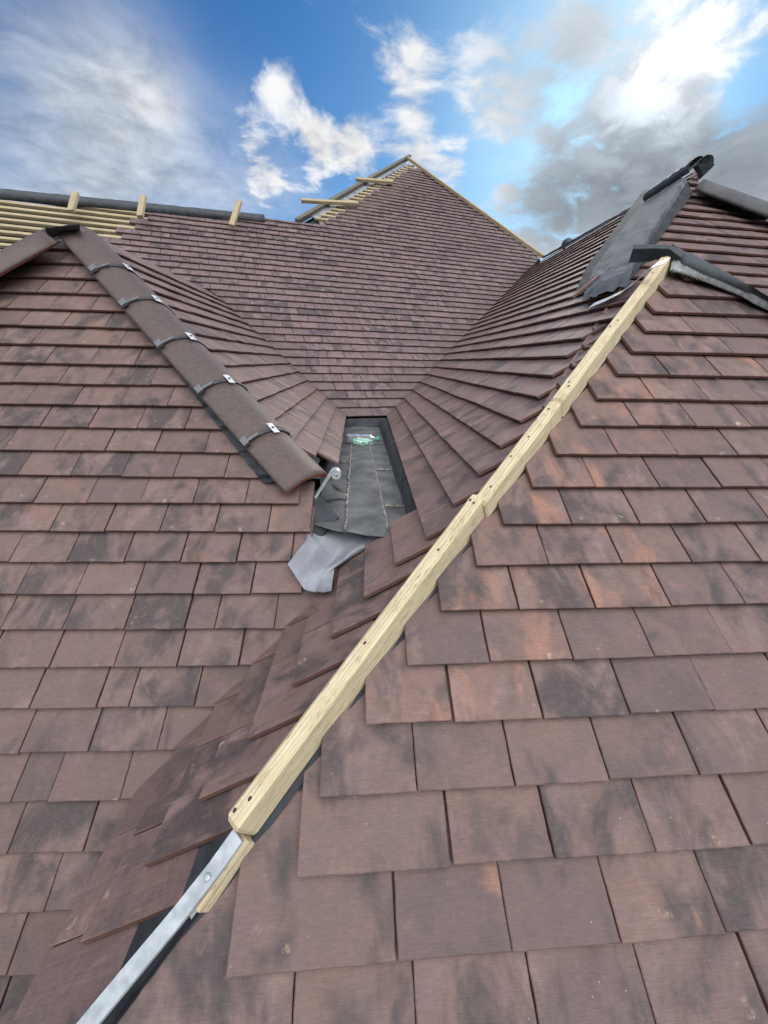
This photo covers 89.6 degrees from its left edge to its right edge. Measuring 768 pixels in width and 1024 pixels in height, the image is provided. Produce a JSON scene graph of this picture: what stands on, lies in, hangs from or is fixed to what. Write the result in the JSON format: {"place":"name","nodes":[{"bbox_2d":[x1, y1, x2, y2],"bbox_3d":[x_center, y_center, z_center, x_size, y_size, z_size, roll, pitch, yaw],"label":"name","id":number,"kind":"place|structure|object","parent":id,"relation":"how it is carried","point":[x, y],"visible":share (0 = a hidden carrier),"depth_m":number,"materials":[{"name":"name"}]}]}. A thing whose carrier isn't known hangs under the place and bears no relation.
{"place":"outdoors","nodes":[
{"label":"outdoors","id":0,"kind":"place"},
{"bbox_2d":[0,239,345,1023],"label":"tiled roof","id":1,"kind":"structure","parent":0,"point":[156,597],"depth_m":1.17,"materials":[{"name":"tile"}]},
{"bbox_2d":[0,230,57,275],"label":"hip tile","id":2,"kind":"object","parent":1,"relation":"on","point":[24,250],"visible":0.95,"depth_m":1.60,"materials":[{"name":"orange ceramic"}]},
{"bbox_2d":[1,224,79,249],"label":"hip roll","id":3,"kind":"object","parent":1,"relation":"on","point":[52,232],"visible":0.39,"depth_m":1.69,"materials":[{"name":"black plastic"}]},
{"bbox_2d":[57,224,145,283],"bbox_3d":[-1.268,-1.148,1.738,0.381,0.273,0.241,15,25,32],"label":"hip tile","id":4,"kind":"object","parent":1,"relation":"on","point":[92,251],"visible":0.82,"depth_m":1.68,"materials":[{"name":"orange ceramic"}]},
{"bbox_2d":[93,267,176,315],"bbox_3d":[-1.054,-0.933,1.645,0.289,0.203,0.236,15,25,32],"label":"hip tile","id":5,"kind":"object","parent":1,"relation":"on","point":[123,287],"visible":0.92,"depth_m":1.60,"materials":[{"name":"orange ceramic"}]},
{"bbox_2d":[123,300,210,351],"bbox_3d":[-0.871,-0.750,1.562,0.299,0.200,0.228,16,26,33],"label":"hip tile","id":6,"kind":"object","parent":1,"relation":"on","point":[159,325],"visible":0.95,"depth_m":1.52,"materials":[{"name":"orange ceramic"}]},
{"bbox_2d":[159,339,250,394],"bbox_3d":[-0.682,-0.557,1.476,0.296,0.192,0.220,16,26,33],"label":"hip tile","id":7,"kind":"object","parent":1,"relation":"on","point":[200,368],"visible":1,"depth_m":1.44,"materials":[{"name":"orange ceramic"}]},
{"bbox_2d":[158,349,272,482],"bbox_3d":[-0.885,-0.680,1.507,1.432,0.908,0.032,18,27,36],"label":"hip roll","id":8,"kind":"object","parent":1,"relation":"on","point":[259,471],"visible":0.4,"depth_m":1.32,"materials":[{"name":"black plastic"}]},
{"bbox_2d":[199,382,292,446],"bbox_3d":[-0.491,-0.358,1.391,0.294,0.194,0.209,16,26,34],"label":"hip tile","id":9,"kind":"object","parent":1,"relation":"on","point":[243,415],"visible":1,"depth_m":1.36,"materials":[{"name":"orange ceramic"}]},
{"bbox_2d":[245,432,327,493],"bbox_3d":[-0.321,-0.179,1.324,0.230,0.169,0.199,17,26,35],"label":"hip tile","id":10,"kind":"object","parent":1,"relation":"on","point":[287,463],"visible":0.99,"depth_m":1.28,"materials":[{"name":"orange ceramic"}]},
{"bbox_2d":[314,467,340,497],"bbox_3d":[-0.199,-0.097,1.295,0.117,0.105,0.041,4,21,8],"label":"hip iron","id":11,"kind":"object","parent":1,"relation":"on","point":[335,472],"visible":0.96,"depth_m":1.27,"materials":[{"name":"metal"}]},
{"bbox_2d":[0,154,543,417],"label":"tiled roof","id":12,"kind":"structure","parent":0,"point":[380,293],"depth_m":3.97,"materials":[{"name":"tile"}]},
{"bbox_2d":[67,191,79,213],"bbox_3d":[-2.828,-2.820,3.523,0.056,0.210,0.183,-2,21,-8],"label":"timber stub","id":13,"kind":"object","parent":12,"relation":"on","point":[73,202],"visible":1,"depth_m":3.51,"materials":[{"name":"beige wood"}]},
{"bbox_2d":[136,194,146,218],"bbox_3d":[-2.330,-2.940,3.721,0.056,0.241,0.199,-1,21,-7],"label":"timber stub","id":14,"kind":"object","parent":12,"relation":"on","point":[141,207],"visible":1,"depth_m":3.70,"materials":[{"name":"beige wood"}]},
{"bbox_2d":[229,199,241,227],"bbox_3d":[-1.537,-3.090,4.004,0.061,0.298,0.237,6,22,11],"label":"timber stub","id":15,"kind":"object","parent":12,"relation":"on","point":[235,213],"visible":1,"depth_m":3.99,"materials":[{"name":"beige wood"}]},
{"bbox_2d":[0,0,767,262],"label":"sky","id":16,"kind":"structure","parent":0,"point":[552,118],"materials":[{"name":"blue"}]},
{"bbox_2d":[10,171,767,1023],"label":"tiled roof","id":17,"kind":"structure","parent":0,"point":[528,785],"depth_m":0.71,"materials":[{"name":"tile"}]},
{"bbox_2d":[76,829,242,1023],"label":"steel strap","id":18,"kind":"object","parent":17,"relation":"attached to","point":[109,998],"visible":1,"depth_m":0.54,"materials":[{"name":"silver metal"}]},
{"bbox_2d":[189,909,195,918],"bbox_3d":[-0.273,0.574,0.563,0.012,0.014,0.021,20,28,40],"label":"paper scrap","id":19,"kind":"object","parent":17,"relation":"on","point":[192,914],"visible":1,"depth_m":0.56,"materials":[{"name":"paper"}]},
{"bbox_2d":[195,832,253,912],"bbox_3d":[-0.241,0.554,0.599,0.026,0.095,0.109,19,28,38],"label":"timber batten","id":20,"kind":"object","parent":17,"relation":"on","point":[211,897],"visible":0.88,"depth_m":0.58,"materials":[{"name":"beige wood"}]},
{"bbox_2d":[288,529,378,592],"bbox_3d":[-0.193,0.117,1.255,0.355,0.114,0.346,12,24,25],"label":"membrane sheet","id":21,"kind":"object","parent":17,"relation":"on","point":[315,561],"visible":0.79,"depth_m":1.18,"materials":[{"name":"grey metal"}]},
{"bbox_2d":[228,494,484,835],"bbox_3d":[0.001,0.239,0.759,0.036,0.436,0.674,20,28,40],"label":"timber batten","id":22,"kind":"object","parent":17,"relation":"on","point":[255,805],"visible":0.97,"depth_m":0.69,"materials":[{"name":"beige wood"}]},
{"bbox_2d":[307,417,416,536],"bbox_3d":[-0.159,-0.396,2.337,0.620,0.114,2.547,0,21,-4],"label":"box gutter","id":23,"kind":"object","parent":17,"relation":"attached to","point":[368,492],"visible":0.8,"depth_m":1.61,"materials":[{"name":"metal"}]},
{"bbox_2d":[345,433,379,443],"bbox_3d":[-0.134,-0.457,2.416,0.216,0.064,0.068,3,21,5],"label":"plastic bottle","id":24,"kind":"object","parent":23,"relation":"on","point":[350,438],"visible":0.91,"depth_m":2.39,"materials":[{"name":"white"}]},
{"bbox_2d":[352,439,372,444],"bbox_3d":[-0.134,-0.435,2.407,0.140,0.058,0.060,0,21,-4],"label":"crumpled wrapper","id":25,"kind":"object","parent":23,"relation":"in","point":[359,442],"visible":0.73,"depth_m":2.39,"materials":[{"name":"green plastic"}]},
{"bbox_2d":[477,401,560,516],"bbox_3d":[0.349,-0.138,0.984,0.037,0.261,0.379,20,28,40],"label":"timber batten","id":26,"kind":"object","parent":17,"relation":"on","point":[508,472],"visible":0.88,"depth_m":0.95,"materials":[{"name":"beige wood"}]},
{"bbox_2d":[570,275,599,299],"bbox_3d":[0.954,-1.066,1.837,0.124,0.103,0.024,-2,21,-7],"label":"loose tile","id":27,"kind":"object","parent":17,"relation":"on","point":[581,290],"visible":0.98,"depth_m":1.83,"materials":[{"name":"ceramic"}]},
{"bbox_2d":[551,256,671,416],"bbox_3d":[0.761,-0.600,1.251,0.038,0.534,0.841,20,28,40],"label":"timber batten","id":28,"kind":"object","parent":17,"relation":"on","point":[569,391],"visible":0.91,"depth_m":1.18,"materials":[{"name":"beige wood"}]},
{"bbox_2d":[589,257,670,307],"bbox_3d":[0.869,-0.824,1.409,0.041,0.108,0.358,-2,21,-7],"label":"bent strip","id":29,"kind":"object","parent":17,"relation":"on","point":[662,262],"visible":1,"depth_m":1.40,"materials":[{"name":"metal"}]},
{"bbox_2d":[576,177,692,300],"bbox_3d":[1.632,-1.845,2.424,0.449,1.220,3.067,15,25,32],"label":"breather membrane","id":30,"kind":"object","parent":17,"relation":"on","point":[648,221],"visible":0.91,"depth_m":2.06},
{"bbox_2d":[643,154,713,201],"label":"ridge roll","id":31,"kind":"structure","parent":30,"relation":"on","point":[701,166],"depth_m":2.38,"materials":[{"name":"black plastic"}]},
{"bbox_2d":[628,244,767,309],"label":"ridge roll","id":32,"kind":"object","parent":17,"relation":"on","point":[687,263],"visible":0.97,"depth_m":1.36,"materials":[{"name":"black plastic"}]},
{"bbox_2d":[695,179,767,219],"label":"grey hip tile","id":33,"kind":"object","parent":17,"relation":"on","point":[737,200],"visible":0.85,"depth_m":2.16,"materials":[{"name":"concrete"}]}
]}

